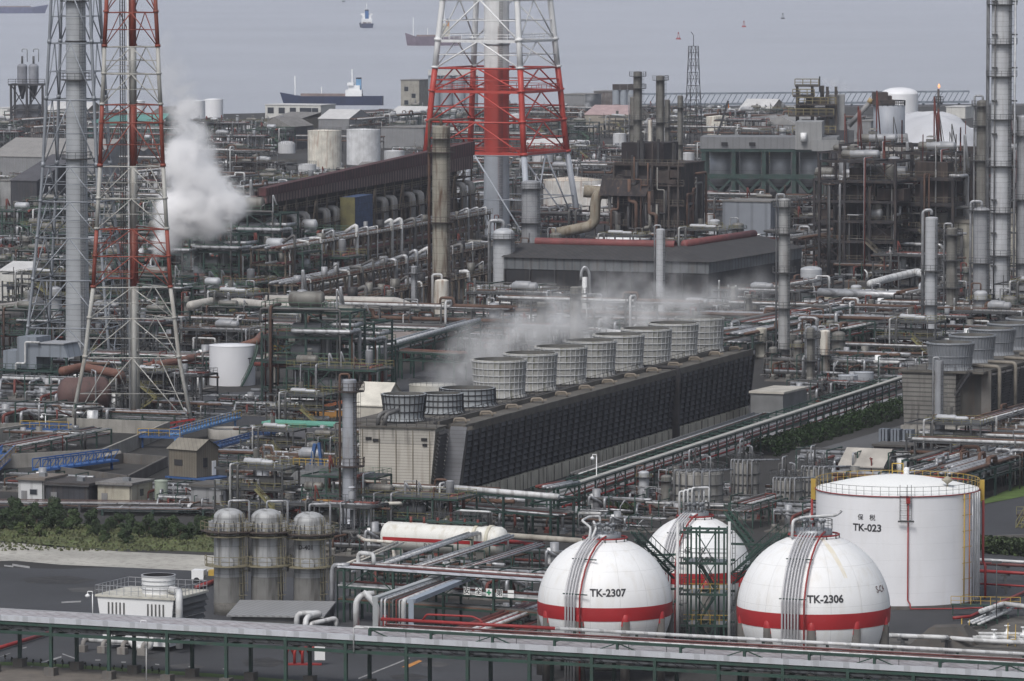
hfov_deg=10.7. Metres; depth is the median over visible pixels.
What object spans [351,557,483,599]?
pump skid
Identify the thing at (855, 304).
pipe rack
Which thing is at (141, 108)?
storage tank
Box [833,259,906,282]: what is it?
pump skid
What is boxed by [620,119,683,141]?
process structure
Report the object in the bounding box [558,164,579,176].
vessel group
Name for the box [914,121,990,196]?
process structure
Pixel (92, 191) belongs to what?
process structure
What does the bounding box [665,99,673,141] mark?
process column
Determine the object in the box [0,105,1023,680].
ground
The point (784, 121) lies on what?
building
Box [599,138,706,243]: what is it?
boiler house
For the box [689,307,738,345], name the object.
vessel group
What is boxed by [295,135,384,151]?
pipe rack
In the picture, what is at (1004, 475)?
pump skid
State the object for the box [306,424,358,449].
pump skid
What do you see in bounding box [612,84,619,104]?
silo
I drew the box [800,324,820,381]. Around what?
process column
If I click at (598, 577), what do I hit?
spherical tank
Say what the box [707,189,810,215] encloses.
pipe rack
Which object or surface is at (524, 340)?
process structure
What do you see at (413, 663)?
road marking
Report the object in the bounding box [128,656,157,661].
asphalt patch
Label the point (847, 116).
pipe rack
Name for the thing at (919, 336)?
process structure
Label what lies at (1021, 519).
stair platform
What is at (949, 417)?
process structure
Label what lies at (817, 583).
spherical tank
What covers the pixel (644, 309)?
pump skid
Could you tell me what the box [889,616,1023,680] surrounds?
yard gravel
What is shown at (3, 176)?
process structure
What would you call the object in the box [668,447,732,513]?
storage tank
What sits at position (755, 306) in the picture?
vessel group
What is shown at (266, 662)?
asphalt patch
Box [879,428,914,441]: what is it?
radiator bank
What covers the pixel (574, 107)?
pipe rack
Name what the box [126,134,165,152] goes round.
process structure
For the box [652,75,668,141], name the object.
process column
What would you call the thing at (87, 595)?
lamp post
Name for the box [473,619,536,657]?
pipe run
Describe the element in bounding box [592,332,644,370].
fan stack
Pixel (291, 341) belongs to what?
process structure
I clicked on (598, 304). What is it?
pipe rack
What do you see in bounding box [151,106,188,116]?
building
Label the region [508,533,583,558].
pipeline
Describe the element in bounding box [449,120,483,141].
process structure
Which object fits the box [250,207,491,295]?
pipe gallery
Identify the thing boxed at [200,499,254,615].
reactor vessel
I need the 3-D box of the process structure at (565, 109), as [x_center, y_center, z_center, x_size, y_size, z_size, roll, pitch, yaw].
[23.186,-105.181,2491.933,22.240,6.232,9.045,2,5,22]
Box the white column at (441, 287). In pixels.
[431,273,448,315]
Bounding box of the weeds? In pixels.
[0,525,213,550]
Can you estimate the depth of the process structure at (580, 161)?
1832.13 m
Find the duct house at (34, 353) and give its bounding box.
[0,335,82,383]
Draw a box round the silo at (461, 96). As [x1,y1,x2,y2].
[453,70,465,111]
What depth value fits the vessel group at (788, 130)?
2192.82 m
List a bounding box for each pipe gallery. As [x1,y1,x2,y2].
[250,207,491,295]
[268,240,492,297]
[343,261,492,313]
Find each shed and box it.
[44,476,110,506]
[95,477,154,505]
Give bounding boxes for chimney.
[25,0,130,367]
[423,0,584,239]
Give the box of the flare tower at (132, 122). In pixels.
[71,0,193,423]
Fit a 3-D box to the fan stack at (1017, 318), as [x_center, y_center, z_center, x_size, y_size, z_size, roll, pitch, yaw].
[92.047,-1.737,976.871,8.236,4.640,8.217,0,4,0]
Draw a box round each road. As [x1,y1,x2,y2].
[0,567,541,680]
[256,366,472,426]
[536,393,901,506]
[816,425,916,461]
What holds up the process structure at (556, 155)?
on the ground at (162, 445)
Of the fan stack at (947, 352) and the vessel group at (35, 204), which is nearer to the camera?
the fan stack at (947, 352)
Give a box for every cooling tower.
[79,572,208,655]
[357,346,754,503]
[357,408,448,510]
[898,350,1023,432]
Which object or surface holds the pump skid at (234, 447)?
on the ground at (162, 445)
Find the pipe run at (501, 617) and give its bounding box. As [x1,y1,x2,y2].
[441,601,536,654]
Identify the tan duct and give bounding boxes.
[551,185,612,237]
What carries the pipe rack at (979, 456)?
on the ground at (162, 445)
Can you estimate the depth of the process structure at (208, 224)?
1224.86 m
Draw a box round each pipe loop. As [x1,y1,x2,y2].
[357,534,396,562]
[376,502,402,510]
[453,509,492,524]
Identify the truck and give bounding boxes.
[191,569,213,582]
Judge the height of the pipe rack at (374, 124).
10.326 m
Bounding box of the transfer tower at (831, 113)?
[788,76,848,157]
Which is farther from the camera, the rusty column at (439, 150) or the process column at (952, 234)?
the rusty column at (439, 150)
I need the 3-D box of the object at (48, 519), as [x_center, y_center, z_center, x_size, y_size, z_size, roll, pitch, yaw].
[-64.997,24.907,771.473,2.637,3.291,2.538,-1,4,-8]
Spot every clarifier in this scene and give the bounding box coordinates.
[102,450,120,456]
[207,426,246,439]
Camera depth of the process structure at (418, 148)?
1965.69 m
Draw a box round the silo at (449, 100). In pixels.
[441,70,452,113]
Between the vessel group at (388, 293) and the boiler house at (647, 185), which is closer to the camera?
the vessel group at (388, 293)
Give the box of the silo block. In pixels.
[700,120,838,196]
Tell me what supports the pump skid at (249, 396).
on the ground at (162, 445)
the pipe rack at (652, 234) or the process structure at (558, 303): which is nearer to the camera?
the process structure at (558, 303)
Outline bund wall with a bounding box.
[988,534,1023,537]
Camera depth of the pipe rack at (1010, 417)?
903.79 m
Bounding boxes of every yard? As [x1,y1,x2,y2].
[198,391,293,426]
[863,497,1023,679]
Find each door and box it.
[21,490,26,503]
[51,492,56,498]
[101,493,107,504]
[212,460,215,474]
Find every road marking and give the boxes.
[12,564,29,567]
[61,601,80,602]
[358,657,409,678]
[403,660,420,666]
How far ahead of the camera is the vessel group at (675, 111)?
2338.93 m
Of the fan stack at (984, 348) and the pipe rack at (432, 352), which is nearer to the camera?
the fan stack at (984, 348)
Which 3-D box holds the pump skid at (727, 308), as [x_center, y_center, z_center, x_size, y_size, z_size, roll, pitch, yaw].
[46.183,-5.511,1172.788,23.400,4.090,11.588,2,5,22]
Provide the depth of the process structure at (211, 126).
2227.81 m
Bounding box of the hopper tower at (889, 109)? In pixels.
[847,92,911,156]
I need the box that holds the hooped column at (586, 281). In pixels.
[579,266,591,318]
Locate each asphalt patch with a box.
[21,576,93,583]
[67,586,115,592]
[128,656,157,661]
[170,663,204,668]
[241,657,283,666]
[302,678,337,680]
[420,661,449,666]
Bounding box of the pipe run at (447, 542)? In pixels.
[351,531,480,611]
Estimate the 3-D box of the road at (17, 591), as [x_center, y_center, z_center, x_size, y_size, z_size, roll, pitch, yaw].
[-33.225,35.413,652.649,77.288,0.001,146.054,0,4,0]
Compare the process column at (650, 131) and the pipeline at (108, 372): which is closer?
the pipeline at (108, 372)
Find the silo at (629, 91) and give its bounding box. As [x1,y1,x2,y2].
[627,84,632,104]
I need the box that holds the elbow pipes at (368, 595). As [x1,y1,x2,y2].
[353,590,386,626]
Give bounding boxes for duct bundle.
[372,575,474,641]
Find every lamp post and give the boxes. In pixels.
[85,591,92,612]
[140,620,146,679]
[590,454,596,486]
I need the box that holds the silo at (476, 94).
[466,70,477,113]
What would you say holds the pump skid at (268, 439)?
on the ground at (162, 445)
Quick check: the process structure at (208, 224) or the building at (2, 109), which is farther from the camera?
the building at (2, 109)
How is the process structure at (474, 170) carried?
on the ground at (162, 445)
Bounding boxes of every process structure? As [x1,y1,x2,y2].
[0,116,24,140]
[0,124,27,147]
[0,172,14,178]
[0,199,60,244]
[0,252,17,268]
[0,262,65,302]
[0,290,65,357]
[11,239,65,271]
[16,217,94,252]
[22,187,65,223]
[30,324,120,356]
[32,218,122,264]
[40,234,143,267]
[62,263,172,300]
[62,300,164,329]
[87,170,108,195]
[88,188,116,207]
[88,196,127,225]
[88,206,148,240]
[88,230,170,261]
[89,254,143,283]
[90,239,180,292]
[91,308,172,356]
[94,173,166,197]
[97,244,150,267]
[106,193,162,224]
[109,359,182,409]
[122,257,199,322]
[124,234,197,262]
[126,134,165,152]
[126,205,207,289]
[127,359,218,411]
[130,297,190,345]
[145,218,188,241]
[147,114,220,141]
[157,184,225,200]
[164,125,198,152]
[165,267,276,310]
[168,271,253,321]
[169,201,259,286]
[172,166,237,264]
[173,317,283,354]
[184,253,234,266]
[190,280,272,332]
[192,128,252,151]
[192,171,226,187]
[194,116,232,131]
[198,135,246,161]
[201,292,262,340]
[208,115,254,138]
[210,448,306,519]
[211,180,298,278]
[219,128,274,155]
[222,139,258,166]
[222,187,242,201]
[224,228,321,293]
[231,154,301,181]
[233,154,285,180]
[237,186,256,194]
[237,290,290,313]
[237,416,307,457]
[239,115,283,132]
[246,121,294,150]
[248,170,313,189]
[248,310,308,351]
[251,270,365,406]
[255,164,290,182]
[255,444,358,498]
[260,238,367,295]
[262,382,341,421]
[280,348,394,414]
[284,217,348,264]
[286,314,372,377]
[286,485,390,551]
[300,287,392,399]
[300,451,391,530]
[307,425,359,468]
[319,165,345,173]
[326,163,346,171]
[343,328,396,383]
[357,478,477,529]
[385,116,413,125]
[404,99,423,105]
[410,142,422,153]
[421,107,455,124]
[448,106,483,118]
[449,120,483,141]
[452,231,529,278]
[457,166,477,178]
[457,170,481,178]
[459,194,483,216]
[466,278,593,313]
[475,191,520,218]
[476,140,520,165]
[492,312,597,356]
[509,100,518,110]
[513,301,632,320]
[516,115,560,141]
[517,142,559,158]
[520,162,610,186]
[530,142,577,161]
[542,102,585,115]
[564,142,596,161]
[566,113,599,143]
[572,154,620,177]
[585,225,651,239]
[589,141,621,160]
[598,111,629,138]
[604,138,643,156]
[606,148,620,167]
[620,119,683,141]
[642,101,676,117]
[645,296,745,318]
[653,112,694,139]
[665,218,738,245]
[707,188,723,211]
[711,280,816,307]
[714,112,768,134]
[722,105,776,116]
[731,124,771,134]
[742,185,812,225]
[744,103,792,117]
[792,206,823,252]
[807,373,875,401]
[808,142,909,264]
[817,114,856,212]
[818,106,919,280]
[829,110,900,206]
[839,91,928,218]
[858,134,969,278]
[869,241,965,288]
[870,307,948,361]
[890,305,981,342]
[895,97,990,262]
[900,406,993,472]
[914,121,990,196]
[935,109,957,170]
[936,112,956,150]
[946,298,1023,324]
[957,155,1015,203]
[988,416,1023,444]
[989,129,1016,206]
[992,275,1023,315]
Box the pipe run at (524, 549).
[423,543,545,601]
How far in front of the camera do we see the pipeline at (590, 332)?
1088.87 m
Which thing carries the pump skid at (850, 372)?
on the ground at (162, 445)
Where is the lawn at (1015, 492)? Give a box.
[981,485,1023,502]
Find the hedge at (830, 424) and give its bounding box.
[745,395,903,455]
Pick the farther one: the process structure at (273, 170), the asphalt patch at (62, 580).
the process structure at (273, 170)
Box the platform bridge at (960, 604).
[951,596,1023,616]
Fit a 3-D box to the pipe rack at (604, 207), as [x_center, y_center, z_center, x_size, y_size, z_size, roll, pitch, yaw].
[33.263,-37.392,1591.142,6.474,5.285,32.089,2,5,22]
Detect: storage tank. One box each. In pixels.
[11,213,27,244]
[137,100,144,111]
[142,170,161,187]
[154,479,167,499]
[165,151,177,163]
[180,100,204,118]
[204,98,222,117]
[209,342,258,386]
[278,141,294,152]
[298,161,316,175]
[307,127,341,168]
[346,126,379,164]
[384,150,403,159]
[409,376,455,391]
[509,113,525,127]
[532,154,552,166]
[543,175,601,209]
[569,140,587,150]
[582,184,612,211]
[596,232,649,239]
[613,133,625,145]
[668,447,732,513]
[683,152,693,159]
[704,210,715,224]
[706,115,733,134]
[726,438,779,500]
[768,455,822,519]
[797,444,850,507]
[800,266,821,298]
[811,463,1021,609]
[838,374,857,386]
[854,371,873,380]
[882,87,917,113]
[905,111,975,155]
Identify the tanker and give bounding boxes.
[280,69,383,104]
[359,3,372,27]
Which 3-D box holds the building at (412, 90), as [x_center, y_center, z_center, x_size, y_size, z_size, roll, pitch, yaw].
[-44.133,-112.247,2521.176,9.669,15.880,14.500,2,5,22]
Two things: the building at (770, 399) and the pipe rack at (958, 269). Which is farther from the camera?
the pipe rack at (958, 269)
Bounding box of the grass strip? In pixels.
[0,662,301,680]
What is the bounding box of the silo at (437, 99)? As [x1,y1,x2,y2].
[428,70,439,109]
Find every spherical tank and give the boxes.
[536,515,673,680]
[645,486,749,643]
[736,510,890,680]
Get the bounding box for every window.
[30,489,36,494]
[174,459,181,465]
[203,458,207,466]
[267,107,273,112]
[279,107,284,113]
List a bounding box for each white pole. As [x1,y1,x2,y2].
[676,521,688,667]
[728,521,735,661]
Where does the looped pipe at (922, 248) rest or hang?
attached to the process column at (931, 271)
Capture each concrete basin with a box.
[0,415,65,427]
[0,418,169,468]
[55,453,167,477]
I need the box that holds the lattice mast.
[683,32,702,149]
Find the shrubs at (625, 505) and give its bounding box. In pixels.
[609,501,633,515]
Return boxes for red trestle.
[170,418,194,427]
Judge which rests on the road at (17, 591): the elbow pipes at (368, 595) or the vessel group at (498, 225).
the elbow pipes at (368, 595)
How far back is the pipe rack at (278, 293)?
1176.25 m
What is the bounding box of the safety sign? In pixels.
[464,587,513,597]
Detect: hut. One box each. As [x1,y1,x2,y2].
[16,472,67,504]
[189,479,242,511]
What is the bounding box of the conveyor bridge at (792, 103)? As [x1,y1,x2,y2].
[557,90,1023,108]
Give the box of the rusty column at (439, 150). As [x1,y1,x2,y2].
[427,118,455,315]
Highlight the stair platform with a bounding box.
[1015,507,1023,527]
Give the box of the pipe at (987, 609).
[978,602,1023,623]
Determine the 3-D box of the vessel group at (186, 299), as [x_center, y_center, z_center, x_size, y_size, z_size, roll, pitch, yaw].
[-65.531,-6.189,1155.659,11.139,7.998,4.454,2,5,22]
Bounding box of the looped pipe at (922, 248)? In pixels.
[921,208,932,327]
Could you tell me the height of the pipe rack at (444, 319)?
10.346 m
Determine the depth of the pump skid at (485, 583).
693.57 m
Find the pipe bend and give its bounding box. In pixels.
[294,610,338,626]
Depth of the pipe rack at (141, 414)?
925.99 m
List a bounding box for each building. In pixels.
[0,107,13,117]
[0,137,146,176]
[0,179,10,214]
[0,261,58,300]
[10,154,65,216]
[31,128,64,136]
[48,101,104,120]
[89,115,143,136]
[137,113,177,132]
[138,148,156,161]
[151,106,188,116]
[190,128,240,132]
[214,138,257,143]
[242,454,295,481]
[258,116,312,148]
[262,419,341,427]
[264,103,335,117]
[271,112,321,127]
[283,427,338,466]
[318,109,371,129]
[357,381,401,417]
[380,125,448,147]
[385,106,441,124]
[401,79,427,105]
[450,127,482,135]
[526,138,569,146]
[564,93,601,110]
[571,159,597,177]
[584,105,649,133]
[593,90,611,104]
[721,198,778,235]
[731,115,777,134]
[739,99,785,116]
[749,385,808,429]
[764,115,824,134]
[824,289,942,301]
[838,447,896,472]
[847,117,872,129]
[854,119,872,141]
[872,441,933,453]
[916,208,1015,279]
[946,105,973,118]
[1012,115,1017,132]
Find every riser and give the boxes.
[990,0,997,299]
[1011,0,1017,294]
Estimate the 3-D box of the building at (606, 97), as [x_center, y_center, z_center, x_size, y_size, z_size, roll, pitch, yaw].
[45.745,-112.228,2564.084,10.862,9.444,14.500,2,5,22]
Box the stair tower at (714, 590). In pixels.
[679,526,734,644]
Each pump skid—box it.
[0,233,35,247]
[0,371,111,400]
[0,397,103,431]
[0,467,94,491]
[2,426,79,451]
[25,382,128,412]
[41,356,122,381]
[87,173,137,178]
[120,364,215,389]
[146,329,236,355]
[147,479,194,502]
[151,397,233,420]
[153,492,225,513]
[160,176,193,190]
[167,345,208,369]
[186,160,237,171]
[215,392,292,406]
[219,441,259,463]
[225,469,301,492]
[232,398,302,417]
[233,425,292,444]
[244,497,338,521]
[245,482,301,500]
[247,142,276,154]
[259,432,283,441]
[281,170,318,176]
[299,169,324,176]
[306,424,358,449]
[326,521,422,558]
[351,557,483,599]
[389,348,459,360]
[390,551,475,558]
[391,146,422,153]
[406,555,505,589]
[407,334,478,353]
[415,313,488,335]
[441,496,524,528]
[454,328,536,349]
[463,280,559,304]
[464,294,518,304]
[465,313,555,335]
[466,563,548,601]
[473,157,519,165]
[473,218,516,232]
[490,602,533,627]
[492,503,609,535]
[505,542,563,570]
[512,331,592,350]
[515,586,538,604]
[520,219,590,233]
[525,106,556,110]
[525,316,602,339]
[543,210,588,220]
[545,208,585,219]
[552,488,651,520]
[561,314,655,334]
[582,511,666,532]
[591,307,655,329]
[601,484,671,506]
[612,306,687,326]
[622,305,709,326]
[632,497,734,521]
[638,466,678,490]
[683,149,709,162]
[685,306,764,309]
[691,104,724,108]
[698,232,778,237]
[700,296,777,302]
[703,107,738,112]
[723,481,729,500]
[724,492,815,522]
[764,497,815,533]
[765,349,862,381]
[786,378,881,406]
[790,445,910,478]
[797,353,906,384]
[801,250,832,266]
[802,295,891,303]
[811,371,901,398]
[830,346,910,374]
[832,466,899,481]
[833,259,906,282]
[867,355,927,378]
[893,327,968,346]
[893,337,948,358]
[937,319,986,335]
[988,465,1021,477]
[1000,422,1023,427]
[1007,468,1021,478]
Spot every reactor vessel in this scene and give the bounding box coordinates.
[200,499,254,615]
[242,500,294,599]
[285,503,338,600]
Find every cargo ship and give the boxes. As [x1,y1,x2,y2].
[0,5,47,12]
[405,11,460,45]
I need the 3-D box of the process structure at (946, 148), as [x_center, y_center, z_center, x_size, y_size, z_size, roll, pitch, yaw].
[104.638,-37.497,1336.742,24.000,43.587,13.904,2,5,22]
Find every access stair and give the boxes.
[630,523,675,578]
[723,503,753,549]
[731,524,787,583]
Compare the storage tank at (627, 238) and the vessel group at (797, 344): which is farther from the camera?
the storage tank at (627, 238)
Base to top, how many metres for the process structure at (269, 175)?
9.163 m
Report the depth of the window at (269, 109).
2460.36 m
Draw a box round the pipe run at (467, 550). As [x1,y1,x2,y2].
[406,534,513,585]
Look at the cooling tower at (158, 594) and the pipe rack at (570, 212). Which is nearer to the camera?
the cooling tower at (158, 594)
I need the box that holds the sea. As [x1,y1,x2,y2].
[0,0,1023,118]
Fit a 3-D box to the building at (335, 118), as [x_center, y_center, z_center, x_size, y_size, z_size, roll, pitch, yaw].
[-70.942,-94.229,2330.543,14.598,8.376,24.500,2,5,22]
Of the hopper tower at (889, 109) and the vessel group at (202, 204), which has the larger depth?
the hopper tower at (889, 109)
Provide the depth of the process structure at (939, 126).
1459.56 m
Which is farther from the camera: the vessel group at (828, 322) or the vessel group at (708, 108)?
the vessel group at (708, 108)
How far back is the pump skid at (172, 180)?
1776.62 m
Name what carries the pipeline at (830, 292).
on the ground at (162, 445)
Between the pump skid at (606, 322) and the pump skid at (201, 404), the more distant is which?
the pump skid at (606, 322)
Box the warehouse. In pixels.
[502,230,802,305]
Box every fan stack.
[381,392,426,421]
[424,391,465,413]
[439,385,496,406]
[471,357,526,398]
[503,350,557,390]
[534,344,587,384]
[563,338,616,377]
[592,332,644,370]
[620,326,671,364]
[648,321,698,358]
[674,315,724,352]
[926,340,974,370]
[948,333,996,362]
[969,326,1015,355]
[987,321,1023,349]
[1005,316,1023,320]
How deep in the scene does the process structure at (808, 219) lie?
1430.06 m
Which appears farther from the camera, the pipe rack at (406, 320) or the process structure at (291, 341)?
the pipe rack at (406, 320)
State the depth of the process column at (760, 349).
1079.41 m
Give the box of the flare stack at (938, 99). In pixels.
[933,84,943,141]
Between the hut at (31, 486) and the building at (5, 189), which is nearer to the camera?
the hut at (31, 486)
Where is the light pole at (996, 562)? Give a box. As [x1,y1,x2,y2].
[992,561,1001,618]
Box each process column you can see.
[148,364,171,409]
[406,266,422,312]
[488,219,519,295]
[517,180,544,242]
[531,300,552,343]
[564,286,586,338]
[626,94,632,141]
[629,71,645,141]
[647,118,654,140]
[651,224,670,310]
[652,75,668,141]
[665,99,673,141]
[673,95,686,159]
[725,286,742,309]
[740,291,756,316]
[754,327,772,357]
[772,193,795,375]
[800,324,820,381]
[815,325,835,376]
[919,217,942,334]
[927,357,946,447]
[940,223,962,322]
[968,200,994,305]
[971,95,990,293]
[985,0,1017,298]
[1011,115,1023,297]
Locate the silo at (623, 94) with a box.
[620,84,626,104]
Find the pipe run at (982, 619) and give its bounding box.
[968,607,1014,628]
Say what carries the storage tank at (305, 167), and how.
on the ground at (162, 445)
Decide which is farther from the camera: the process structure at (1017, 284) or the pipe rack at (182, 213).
the pipe rack at (182, 213)
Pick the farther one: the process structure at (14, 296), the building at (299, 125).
the building at (299, 125)
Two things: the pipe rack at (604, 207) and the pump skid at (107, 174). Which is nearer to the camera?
the pipe rack at (604, 207)
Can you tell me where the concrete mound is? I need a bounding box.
[905,624,978,649]
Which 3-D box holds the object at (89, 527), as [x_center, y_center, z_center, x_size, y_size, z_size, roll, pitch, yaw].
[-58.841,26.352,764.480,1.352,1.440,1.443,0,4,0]
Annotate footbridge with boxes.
[0,445,15,469]
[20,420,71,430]
[32,449,118,470]
[138,428,182,447]
[170,410,240,440]
[213,431,278,465]
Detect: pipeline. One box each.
[0,296,43,326]
[0,631,48,649]
[58,363,125,413]
[143,329,285,370]
[186,295,410,332]
[194,579,213,588]
[304,262,431,290]
[370,331,456,350]
[455,314,518,336]
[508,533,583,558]
[509,540,543,558]
[581,324,758,349]
[817,288,920,299]
[867,268,924,290]
[889,633,1023,653]
[952,591,1023,619]
[980,558,1023,563]
[980,562,1023,570]
[980,569,1023,580]
[980,583,1023,593]
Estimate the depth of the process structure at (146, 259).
1224.92 m
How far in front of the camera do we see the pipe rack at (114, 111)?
2332.04 m
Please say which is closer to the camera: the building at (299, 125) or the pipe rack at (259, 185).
the pipe rack at (259, 185)
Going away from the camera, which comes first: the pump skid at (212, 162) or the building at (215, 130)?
the pump skid at (212, 162)
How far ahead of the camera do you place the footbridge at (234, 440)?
870.34 m
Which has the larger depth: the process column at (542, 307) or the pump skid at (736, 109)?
the pump skid at (736, 109)
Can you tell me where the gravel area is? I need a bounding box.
[0,542,213,570]
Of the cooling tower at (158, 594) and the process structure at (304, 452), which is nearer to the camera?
the cooling tower at (158, 594)
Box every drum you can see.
[57,369,111,417]
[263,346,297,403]
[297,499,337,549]
[380,511,508,562]
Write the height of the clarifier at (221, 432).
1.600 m
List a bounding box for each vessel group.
[0,248,29,265]
[18,231,65,255]
[19,281,65,327]
[29,191,65,217]
[37,247,97,305]
[88,213,120,225]
[90,194,102,216]
[93,290,103,316]
[101,186,141,223]
[103,124,126,139]
[138,187,157,210]
[160,182,184,200]
[167,196,201,227]
[173,195,204,224]
[180,126,206,146]
[180,292,219,322]
[222,276,263,294]
[245,451,296,500]
[302,422,358,468]
[375,109,397,128]
[383,285,428,315]
[408,115,426,124]
[440,108,463,124]
[448,107,468,124]
[463,297,500,336]
[467,283,515,315]
[473,159,483,176]
[493,215,520,239]
[509,157,518,173]
[516,227,564,243]
[536,116,560,137]
[540,154,563,175]
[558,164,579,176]
[628,465,671,501]
[635,228,647,237]
[671,106,693,123]
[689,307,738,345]
[694,103,713,118]
[703,214,746,234]
[749,290,766,308]
[760,334,803,377]
[766,118,793,134]
[777,125,794,134]
[790,326,819,367]
[800,315,837,350]
[801,319,856,368]
[847,279,885,299]
[864,295,887,331]
[957,278,994,314]
[960,262,972,297]
[970,282,1020,322]
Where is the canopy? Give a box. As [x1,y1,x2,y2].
[227,600,335,625]
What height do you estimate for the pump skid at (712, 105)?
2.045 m
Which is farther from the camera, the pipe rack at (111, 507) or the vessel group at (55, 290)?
the vessel group at (55, 290)
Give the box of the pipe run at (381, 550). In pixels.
[337,541,403,619]
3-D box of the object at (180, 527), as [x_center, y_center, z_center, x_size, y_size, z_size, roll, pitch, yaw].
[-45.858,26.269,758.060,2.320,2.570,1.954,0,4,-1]
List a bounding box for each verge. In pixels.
[0,665,255,680]
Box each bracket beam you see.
[651,553,675,560]
[671,587,682,602]
[731,543,762,557]
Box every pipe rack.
[0,403,196,428]
[0,426,111,452]
[0,499,242,513]
[0,608,1023,680]
[3,109,92,119]
[3,116,55,129]
[12,312,122,345]
[13,113,65,137]
[25,121,87,137]
[51,122,99,138]
[87,108,126,119]
[87,124,184,145]
[88,185,161,200]
[89,349,279,379]
[96,503,386,515]
[104,190,234,217]
[118,152,226,177]
[118,287,248,309]
[122,163,194,187]
[127,312,297,341]
[137,143,250,163]
[140,168,263,184]
[157,203,236,228]
[158,144,270,171]
[169,138,223,160]
[174,171,260,190]
[175,206,236,219]
[191,118,209,127]
[212,292,287,313]
[218,444,358,474]
[223,179,287,194]
[247,325,403,351]
[263,318,447,361]
[284,311,443,330]
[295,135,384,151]
[322,296,517,351]
[330,551,543,631]
[331,478,500,525]
[349,113,398,138]
[363,115,399,126]
[364,109,393,115]
[369,318,481,377]
[371,327,507,352]
[382,110,434,124]
[395,316,531,336]
[398,348,468,381]
[449,310,597,320]
[450,129,549,146]
[453,485,576,537]
[457,174,531,200]
[473,158,557,177]
[479,109,538,118]
[488,313,674,329]
[496,291,703,334]
[510,206,609,237]
[512,203,589,227]
[525,118,584,131]
[527,110,585,123]
[530,480,581,535]
[546,376,902,508]
[547,104,654,119]
[554,140,596,154]
[569,412,767,493]
[579,163,725,191]
[588,301,722,310]
[593,233,701,245]
[601,205,612,220]
[638,302,762,307]
[642,118,705,129]
[654,109,719,118]
[670,123,775,143]
[683,141,709,160]
[683,147,739,157]
[686,109,745,130]
[698,306,924,347]
[704,197,731,218]
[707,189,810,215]
[723,316,838,356]
[724,302,853,347]
[727,298,914,333]
[729,488,783,528]
[747,110,866,128]
[752,274,843,298]
[764,225,812,253]
[767,296,874,313]
[772,319,883,348]
[790,228,846,270]
[817,310,920,348]
[840,307,973,333]
[846,342,927,365]
[860,313,996,336]
[878,299,1023,310]
[893,281,968,304]
[901,442,1013,483]
[909,444,1023,495]
[910,436,1023,485]
[912,300,1023,321]
[918,430,1023,462]
[921,446,1021,491]
[956,403,1023,429]
[957,266,1015,277]
[958,426,998,437]
[965,277,1015,300]
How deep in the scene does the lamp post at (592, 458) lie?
794.14 m
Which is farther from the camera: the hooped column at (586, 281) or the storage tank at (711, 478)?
the hooped column at (586, 281)
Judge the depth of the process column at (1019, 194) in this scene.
1161.20 m
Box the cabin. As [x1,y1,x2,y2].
[165,437,228,482]
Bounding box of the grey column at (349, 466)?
[334,373,364,538]
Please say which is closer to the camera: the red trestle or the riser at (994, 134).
the red trestle
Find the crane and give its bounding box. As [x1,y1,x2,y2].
[716,101,728,134]
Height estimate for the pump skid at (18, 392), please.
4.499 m
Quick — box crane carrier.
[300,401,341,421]
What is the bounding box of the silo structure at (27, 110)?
[8,49,47,131]
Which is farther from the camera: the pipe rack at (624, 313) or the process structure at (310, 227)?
the process structure at (310, 227)
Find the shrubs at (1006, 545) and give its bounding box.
[980,534,1023,556]
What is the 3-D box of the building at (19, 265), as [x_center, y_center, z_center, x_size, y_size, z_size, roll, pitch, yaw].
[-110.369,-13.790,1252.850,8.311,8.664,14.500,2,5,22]
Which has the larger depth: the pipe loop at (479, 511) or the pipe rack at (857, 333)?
the pipe rack at (857, 333)
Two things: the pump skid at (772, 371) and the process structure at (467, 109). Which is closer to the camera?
the pump skid at (772, 371)
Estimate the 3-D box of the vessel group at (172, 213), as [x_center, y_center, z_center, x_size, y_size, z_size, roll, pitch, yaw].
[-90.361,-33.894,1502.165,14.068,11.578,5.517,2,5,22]
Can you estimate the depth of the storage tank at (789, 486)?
782.35 m
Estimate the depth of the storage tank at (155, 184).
1777.60 m
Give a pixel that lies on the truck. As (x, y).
(199, 574)
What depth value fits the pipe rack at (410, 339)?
1059.47 m
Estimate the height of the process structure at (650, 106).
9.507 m
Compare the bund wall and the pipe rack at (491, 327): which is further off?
the pipe rack at (491, 327)
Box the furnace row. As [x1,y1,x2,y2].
[235,141,479,275]
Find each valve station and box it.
[288,646,324,664]
[961,619,1023,646]

